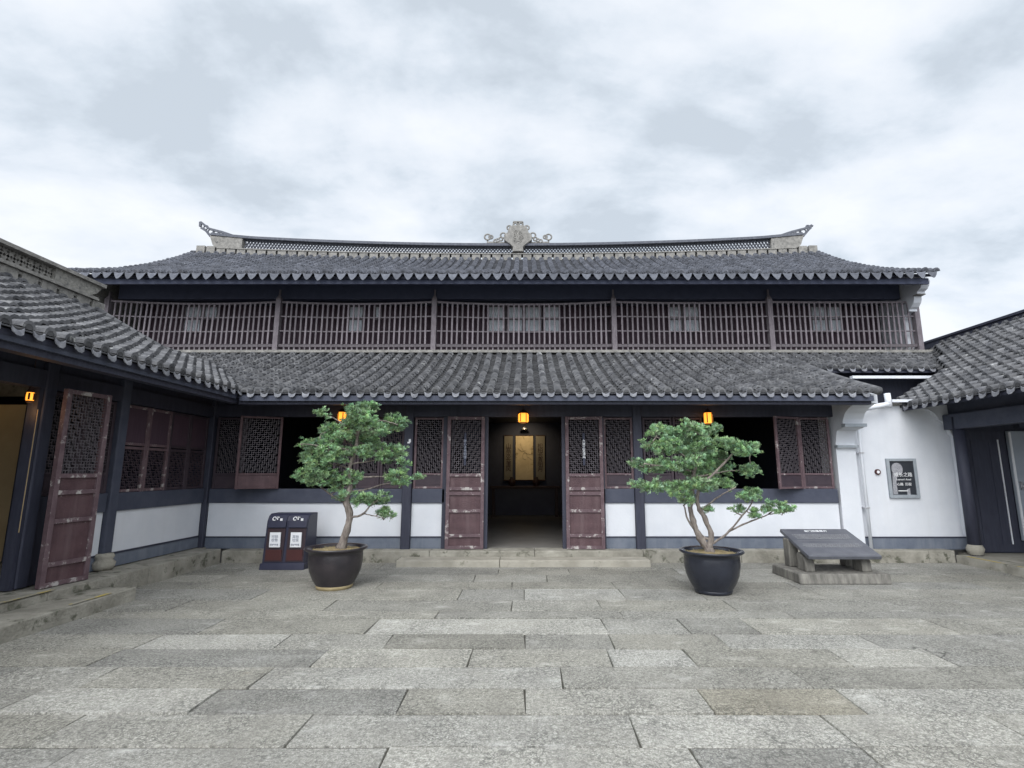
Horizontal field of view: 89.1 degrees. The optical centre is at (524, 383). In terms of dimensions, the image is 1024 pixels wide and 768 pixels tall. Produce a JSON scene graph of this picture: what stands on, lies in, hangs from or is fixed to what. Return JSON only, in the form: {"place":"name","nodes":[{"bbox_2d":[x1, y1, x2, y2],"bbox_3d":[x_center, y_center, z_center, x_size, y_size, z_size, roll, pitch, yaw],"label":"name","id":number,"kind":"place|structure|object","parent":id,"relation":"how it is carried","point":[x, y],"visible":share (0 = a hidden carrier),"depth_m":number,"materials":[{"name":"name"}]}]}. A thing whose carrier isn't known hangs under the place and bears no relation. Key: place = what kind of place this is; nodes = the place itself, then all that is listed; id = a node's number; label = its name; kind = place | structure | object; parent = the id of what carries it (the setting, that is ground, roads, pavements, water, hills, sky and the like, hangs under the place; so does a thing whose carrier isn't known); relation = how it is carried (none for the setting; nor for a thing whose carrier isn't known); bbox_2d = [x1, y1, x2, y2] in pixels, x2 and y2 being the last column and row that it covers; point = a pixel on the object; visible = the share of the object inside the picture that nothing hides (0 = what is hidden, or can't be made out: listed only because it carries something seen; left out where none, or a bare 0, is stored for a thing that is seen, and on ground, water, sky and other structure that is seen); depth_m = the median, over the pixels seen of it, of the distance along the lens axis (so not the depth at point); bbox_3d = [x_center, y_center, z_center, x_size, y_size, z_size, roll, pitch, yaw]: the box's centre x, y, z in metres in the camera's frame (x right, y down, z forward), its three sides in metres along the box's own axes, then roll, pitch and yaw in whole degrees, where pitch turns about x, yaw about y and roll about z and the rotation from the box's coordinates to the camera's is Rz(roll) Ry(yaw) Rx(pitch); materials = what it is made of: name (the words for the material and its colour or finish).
{"place":"outdoors","nodes":[
{"label":"outdoors","id":0,"kind":"place"},
{"bbox_2d":[0,547,205,594],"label":"terrace floor","id":1,"kind":"structure","parent":0,"point":[31,586],"depth_m":7.78,"materials":[{"name":"stone"}]},
{"bbox_2d":[0,238,245,590],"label":"side wing","id":2,"kind":"structure","parent":1,"relation":"on","point":[103,440],"depth_m":7.36,"materials":[{"name":"grey tile"}]},
{"bbox_2d":[24,360,36,402],"bbox_3d":[-5.930,-0.036,6.264,0.107,0.520,0.094,0,-10,0],"label":"hanging lantern","id":3,"kind":"object","parent":2,"relation":"hanging from","point":[30,395],"visible":1,"depth_m":6.21,"materials":[{"name":"yellow paper"}]},
{"bbox_2d":[41,392,86,495],"bbox_3d":[-6.000,0.778,6.729,0.045,1.310,0.530,0,-10,0],"label":"window leaf","id":4,"kind":"structure","parent":2,"relation":"in","point":[47,476],"depth_m":6.67,"materials":[{"name":"brown wood"}]},
{"bbox_2d":[34,389,111,589],"bbox_3d":[-5.624,1.270,6.518,0.070,2.360,0.600,-1,-10,7],"label":"door leaf","id":5,"kind":"structure","parent":2,"relation":"in","point":[72,503],"depth_m":6.46,"materials":[{"name":"red paint"}]},
{"bbox_2d":[77,397,116,492],"bbox_3d":[-6.000,0.868,7.262,0.045,1.310,0.530,0,-10,0],"label":"window leaf","id":6,"kind":"structure","parent":2,"relation":"in","point":[107,455],"depth_m":7.39,"materials":[{"name":"brown wood"}]},
{"bbox_2d":[119,405,151,491],"bbox_3d":[-6.000,0.987,7.964,0.045,1.310,0.515,0,-10,0],"label":"window leaf","id":7,"kind":"structure","parent":2,"relation":"in","point":[139,417],"depth_m":8.03,"materials":[{"name":"brown wood"}]},
{"bbox_2d":[142,408,172,490],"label":"window leaf","id":8,"kind":"structure","parent":2,"relation":"in","point":[160,425],"depth_m":8.49,"materials":[{"name":"brown wood"}]},
{"bbox_2d":[164,412,191,489],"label":"window leaf","id":9,"kind":"structure","parent":2,"relation":"in","point":[181,423],"depth_m":9.00,"materials":[{"name":"brown wood"}]},
{"bbox_2d":[185,415,209,488],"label":"window leaf","id":10,"kind":"structure","parent":2,"relation":"in","point":[199,425],"depth_m":9.52,"materials":[{"name":"brown wood"}]},
{"bbox_2d":[6,569,868,767],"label":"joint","id":11,"kind":"object","parent":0,"point":[639,744],"depth_m":3.74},
{"bbox_2d":[0,563,1023,767],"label":"courtyard paving","id":12,"kind":"structure","parent":0,"point":[921,665],"depth_m":4.19,"materials":[{"name":"stone"}]},
{"bbox_2d":[0,587,135,643],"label":"door step","id":13,"kind":"object","parent":12,"relation":"on","point":[15,624],"depth_m":5.61,"materials":[{"name":"stone"}]},
{"bbox_2d":[0,589,110,604],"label":"kerb marking","id":14,"kind":"object","parent":13,"relation":"on","point":[51,590],"visible":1,"depth_m":5.76,"materials":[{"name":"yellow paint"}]},
{"bbox_2d":[259,512,317,569],"bbox_3d":[-4.030,2.682,8.948,0.740,0.895,0.577,0,-10,0],"label":"litter bin","id":15,"kind":"object","parent":12,"relation":"on","point":[290,537],"visible":0.99,"depth_m":8.72,"materials":[{"name":"black metal"}]},
{"bbox_2d":[289,399,426,590],"bbox_3d":[-2.470,1.551,7.583,2.004,2.670,1.050,0,-10,0],"label":"potted pine","id":16,"kind":"object","parent":12,"relation":"on","point":[334,566],"visible":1,"depth_m":7.46,"materials":[{"name":"green plant"}]},
{"bbox_2d":[396,557,650,566],"bbox_3d":[-0.025,3.107,9.054,4.344,0.132,0.408,0,-10,0],"label":"door step","id":17,"kind":"object","parent":12,"relation":"on","point":[523,562],"depth_m":8.86,"materials":[{"name":"stone"}]},
{"bbox_2d":[626,417,796,595],"bbox_3d":[2.517,1.645,7.202,2.201,2.358,0.887,0,-10,0],"label":"potted pine","id":18,"kind":"object","parent":12,"relation":"on","point":[711,569],"visible":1,"depth_m":7.10,"materials":[{"name":"green plant"}]},
{"bbox_2d":[772,529,891,583],"bbox_3d":[4.635,2.627,7.989,1.330,0.684,0.884,0,-10,0],"label":"stone tablet","id":19,"kind":"object","parent":12,"relation":"on","point":[852,552],"visible":1,"depth_m":7.82,"materials":[{"name":"grey stone"}]},
{"bbox_2d":[0,0,1023,341],"label":"sky","id":20,"kind":"structure","parent":0,"point":[892,129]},
{"bbox_2d":[220,515,966,559],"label":"terrace floor","id":21,"kind":"structure","parent":0,"point":[524,531],"depth_m":12.15,"materials":[{"name":"stone"}]},
{"bbox_3d":[0.000,3.732,16.534,2.200,0.945,0.450,0,-10,0],"label":"altar table","id":22,"kind":"object","parent":21,"relation":"on","visible":0},
{"bbox_2d":[508,477,514,485],"bbox_3d":[-0.420,3.119,16.613,0.240,0.290,0.234,0,-10,0],"label":"vase","id":23,"kind":"object","parent":22,"relation":"on","point":[511,481],"visible":0.94,"depth_m":16.53,"materials":[{"name":"brown ceramic"}]},
{"bbox_2d":[533,477,539,485],"bbox_3d":[0.360,3.119,16.613,0.240,0.290,0.234,0,-10,0],"label":"vase","id":24,"kind":"object","parent":22,"relation":"on","point":[536,481],"visible":0.92,"depth_m":16.54,"materials":[{"name":"brown ceramic"}]},
{"bbox_2d":[958,552,1023,563],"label":"terrace floor","id":25,"kind":"structure","parent":0,"point":[1016,557],"depth_m":9.14,"materials":[{"name":"stone"}]},
{"bbox_2d":[896,309,1023,555],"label":"side wing","id":26,"kind":"structure","parent":25,"relation":"on","point":[975,384],"depth_m":9.60,"materials":[{"name":"grey tile"}]},
{"bbox_2d":[966,431,1021,551],"bbox_3d":[8.700,1.982,9.680,0.720,2.200,0.050,0,-10,0],"label":"dark door","id":27,"kind":"structure","parent":26,"relation":"in","point":[993,519],"depth_m":9.65,"materials":[{"name":"black wood"}]},
{"bbox_2d":[1005,431,1023,540],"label":"grey door","id":28,"kind":"structure","parent":26,"relation":"in","point":[1014,439],"depth_m":9.70,"materials":[{"name":"white wood"}]},
{"label":"ground","id":29,"kind":"structure","parent":0,"visible":0},
{"bbox_2d":[0,549,220,612],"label":"terrace kerb","id":30,"kind":"structure","parent":29,"relation":"on","point":[140,574],"depth_m":7.24,"materials":[{"name":"stone"}]},
{"bbox_2d":[69,221,946,549],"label":"two storey hall","id":31,"kind":"structure","parent":29,"relation":"on","point":[601,361],"depth_m":12.22,"materials":[{"name":"grey tile"}]},
{"bbox_2d":[183,306,202,330],"bbox_3d":[-8.900,-1.740,13.939,0.470,0.740,0.028,0,-10,0],"label":"window","id":32,"kind":"structure","parent":31,"relation":"in","point":[186,307],"depth_m":13.93,"materials":[{"name":"glass"}]},
{"bbox_2d":[203,306,218,319],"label":"window","id":33,"kind":"structure","parent":31,"relation":"in","point":[206,307],"depth_m":13.97,"materials":[{"name":"glass"}]},
{"bbox_2d":[211,417,248,488],"bbox_3d":[-5.585,1.303,9.861,0.570,1.340,0.045,0,-10,0],"label":"window leaf","id":34,"kind":"structure","parent":31,"relation":"in","point":[221,480],"depth_m":9.85,"materials":[{"name":"brown wood"}]},
{"bbox_2d":[234,415,283,488],"bbox_3d":[-4.929,1.268,9.657,0.720,1.340,0.045,4,-10,-24],"label":"window leaf","id":35,"kind":"structure","parent":31,"relation":"in","point":[245,480],"depth_m":9.63,"materials":[{"name":"red paint"}]},
{"bbox_2d":[336,405,346,422],"bbox_3d":[-3.420,0.461,9.740,0.189,0.520,0.166,0,-10,0],"label":"hanging lantern","id":36,"kind":"object","parent":31,"relation":"hanging from","point":[341,413],"visible":0.54,"depth_m":9.66,"materials":[{"name":"yellow paper"}]},
{"bbox_2d":[332,417,356,488],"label":"window leaf","id":37,"kind":"structure","parent":31,"relation":"in","point":[354,465],"depth_m":9.81,"materials":[{"name":"brown wood"}]},
{"bbox_2d":[348,306,363,330],"bbox_3d":[-4.530,-1.740,13.939,0.410,0.740,0.028,0,-10,0],"label":"window","id":38,"kind":"structure","parent":31,"relation":"in","point":[351,307],"depth_m":13.93,"materials":[{"name":"glass"}]},
{"bbox_2d":[355,417,381,488],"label":"window leaf","id":39,"kind":"structure","parent":31,"relation":"in","point":[365,483],"depth_m":9.77,"materials":[{"name":"brown wood"}]},
{"bbox_2d":[375,306,381,319],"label":"window","id":40,"kind":"structure","parent":31,"relation":"in","point":[377,307],"depth_m":13.96,"materials":[{"name":"glass"}]},
{"bbox_2d":[379,417,403,488],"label":"window leaf","id":41,"kind":"structure","parent":31,"relation":"in","point":[388,486],"depth_m":9.81,"materials":[{"name":"brown wood"}]},
{"bbox_2d":[413,417,443,488],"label":"window leaf","id":42,"kind":"structure","parent":31,"relation":"in","point":[433,480],"depth_m":9.84,"materials":[{"name":"brown wood"}]},
{"bbox_2d":[445,416,484,549],"bbox_3d":[-1.109,1.812,9.665,0.700,2.420,0.070,1,-10,-3],"label":"door leaf","id":43,"kind":"structure","parent":31,"relation":"in","point":[464,511],"depth_m":9.61,"materials":[{"name":"red paint"}]},
{"bbox_2d":[489,306,505,330],"bbox_3d":[-0.760,-1.740,13.939,0.470,0.740,0.028,0,-10,0],"label":"window","id":44,"kind":"structure","parent":31,"relation":"in","point":[490,307],"depth_m":13.93,"materials":[{"name":"glass"}]},
{"bbox_2d":[503,435,512,480],"bbox_3d":[-0.550,2.452,17.273,0.320,1.505,0.040,0,-10,0],"label":"couplet scroll","id":45,"kind":"object","parent":31,"relation":"attached to","point":[508,456],"visible":1,"depth_m":17.27,"materials":[{"name":"paper"}]},
{"bbox_2d":[506,306,522,330],"bbox_3d":[-0.270,-1.740,13.939,0.450,0.740,0.028,0,-10,0],"label":"window","id":46,"kind":"structure","parent":31,"relation":"in","point":[510,307],"depth_m":13.93,"materials":[{"name":"glass"}]},
{"bbox_2d":[517,405,528,423],"bbox_3d":[-0.030,0.471,9.738,0.220,0.540,0.192,0,-10,0],"label":"hanging lantern","id":47,"kind":"object","parent":31,"relation":"hanging from","point":[523,417],"visible":0.91,"depth_m":9.65,"materials":[{"name":"yellow paper"}]},
{"bbox_2d":[515,435,532,480],"bbox_3d":[-0.020,2.452,17.272,0.620,1.505,0.041,0,-10,0],"label":"hanging scroll","id":48,"kind":"object","parent":31,"relation":"attached to","point":[524,457],"visible":0.98,"depth_m":17.27,"materials":[{"name":"paper"}]},
{"bbox_2d":[525,306,541,330],"bbox_3d":[0.220,-1.740,13.939,0.470,0.740,0.028,0,-10,0],"label":"window","id":49,"kind":"structure","parent":31,"relation":"in","point":[526,307],"depth_m":13.93,"materials":[{"name":"glass"}]},
{"bbox_2d":[535,435,545,480],"bbox_3d":[0.510,2.452,17.273,0.340,1.505,0.040,0,-10,0],"label":"couplet scroll","id":50,"kind":"object","parent":31,"relation":"attached to","point":[540,457],"visible":1,"depth_m":17.27,"materials":[{"name":"paper"}]},
{"bbox_2d":[543,306,558,330],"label":"window","id":51,"kind":"structure","parent":31,"relation":"in","point":[546,307],"depth_m":13.93,"materials":[{"name":"glass"}]},
{"bbox_2d":[565,416,604,549],"bbox_3d":[1.109,1.812,9.665,0.700,2.420,0.070,-1,-10,3],"label":"door leaf","id":52,"kind":"structure","parent":31,"relation":"in","point":[585,511],"depth_m":9.61,"materials":[{"name":"red paint"}]},
{"bbox_2d":[603,417,633,488],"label":"window leaf","id":53,"kind":"structure","parent":31,"relation":"in","point":[612,480],"depth_m":9.84,"materials":[{"name":"brown wood"}]},
{"bbox_2d":[642,417,673,486],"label":"window leaf","id":54,"kind":"structure","parent":31,"relation":"in","point":[666,476],"depth_m":9.84,"materials":[{"name":"brown wood"}]},
{"bbox_2d":[670,306,682,332],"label":"window","id":55,"kind":"structure","parent":31,"relation":"in","point":[671,307],"depth_m":13.92,"materials":[{"name":"glass"}]},
{"bbox_2d":[672,417,702,480],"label":"window leaf","id":56,"kind":"structure","parent":31,"relation":"in","point":[681,476],"depth_m":9.93,"materials":[{"name":"brown wood"}]},
{"bbox_2d":[682,306,699,332],"bbox_3d":[4.450,-1.740,13.939,0.450,0.740,0.028,0,-10,0],"label":"window","id":57,"kind":"structure","parent":31,"relation":"in","point":[686,307],"depth_m":13.93,"materials":[{"name":"glass"}]},
{"bbox_2d":[703,405,713,424],"bbox_3d":[3.420,0.475,9.737,0.189,0.570,0.166,0,-10,0],"label":"hanging lantern","id":58,"kind":"object","parent":31,"relation":"hanging from","point":[708,416],"visible":0.84,"depth_m":9.67,"materials":[{"name":"yellow paper"}]},
{"bbox_2d":[773,416,803,488],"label":"window leaf","id":59,"kind":"structure","parent":31,"relation":"in","point":[787,480],"depth_m":9.67,"materials":[{"name":"brown wood"}]},
{"bbox_2d":[798,417,834,488],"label":"window leaf","id":60,"kind":"structure","parent":31,"relation":"in","point":[812,480],"depth_m":9.83,"materials":[{"name":"brown wood"}]},
{"bbox_2d":[810,306,827,332],"bbox_3d":[7.875,-1.740,13.939,0.420,0.740,0.028,0,-10,0],"label":"window","id":61,"kind":"structure","parent":31,"relation":"in","point":[811,307],"depth_m":13.93,"materials":[{"name":"glass"}]},
{"bbox_2d":[826,306,840,332],"bbox_3d":[8.295,-1.740,13.939,0.400,0.740,0.028,0,-10,0],"label":"window","id":62,"kind":"structure","parent":31,"relation":"in","point":[827,307],"depth_m":13.93,"materials":[{"name":"glass"}]},
{"bbox_2d":[850,376,930,378],"bbox_3d":[8.000,-0.141,11.160,2.000,0.060,0.100,0,-10,0],"label":"eave gutter","id":63,"kind":"object","parent":31,"relation":"attached to","point":[889,377],"visible":0.57,"depth_m":11.11,"materials":[{"name":"white metal"}]},
{"bbox_2d":[221,548,955,562],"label":"terrace kerb","id":64,"kind":"structure","parent":29,"relation":"on","point":[255,555],"depth_m":9.28,"materials":[{"name":"stone"}]},
{"bbox_2d":[855,403,966,548],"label":"courtyard wall","id":65,"kind":"structure","parent":64,"relation":"on","point":[930,518],"depth_m":9.75,"materials":[{"name":"white paint"}]},
{"bbox_2d":[856,429,872,548],"bbox_3d":[6.286,1.820,9.680,0.072,2.400,0.165,0,-10,0],"label":"drainpipe","id":66,"kind":"object","parent":65,"relation":"attached to","point":[861,453],"visible":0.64,"depth_m":9.60,"materials":[{"name":"metal"}]},
{"bbox_2d":[874,469,880,474],"bbox_3d":[6.630,1.653,9.773,0.104,0.104,0.037,0,-10,0],"label":"call button","id":67,"kind":"object","parent":65,"relation":"attached to","point":[877,471],"visible":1,"depth_m":9.76,"materials":[{"name":"silver metal"}]},
{"bbox_2d":[867,393,912,410],"bbox_3d":[7.096,0.356,9.823,1.609,0.353,0.200,0,-10,0],"label":"roof gutter","id":68,"kind":"object","parent":65,"relation":"attached to","point":[888,402],"visible":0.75,"depth_m":9.76,"materials":[{"name":"white metal"}]},
{"bbox_2d":[885,458,920,497],"bbox_3d":[7.080,1.766,9.750,0.560,0.730,0.045,0,-10,0],"label":"wall sign","id":69,"kind":"object","parent":65,"relation":"attached to","point":[902,478],"visible":1,"depth_m":9.74,"materials":[{"name":"grey metal"}]},
{"bbox_2d":[956,555,1023,576],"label":"terrace kerb","id":70,"kind":"structure","parent":29,"relation":"on","point":[995,566],"depth_m":8.60,"materials":[{"name":"stone"}]},
{"bbox_2d":[961,555,1023,567],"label":"kerb marking","id":71,"kind":"object","parent":70,"relation":"on","point":[993,561],"visible":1,"depth_m":8.54,"materials":[{"name":"yellow paint"}]}
]}

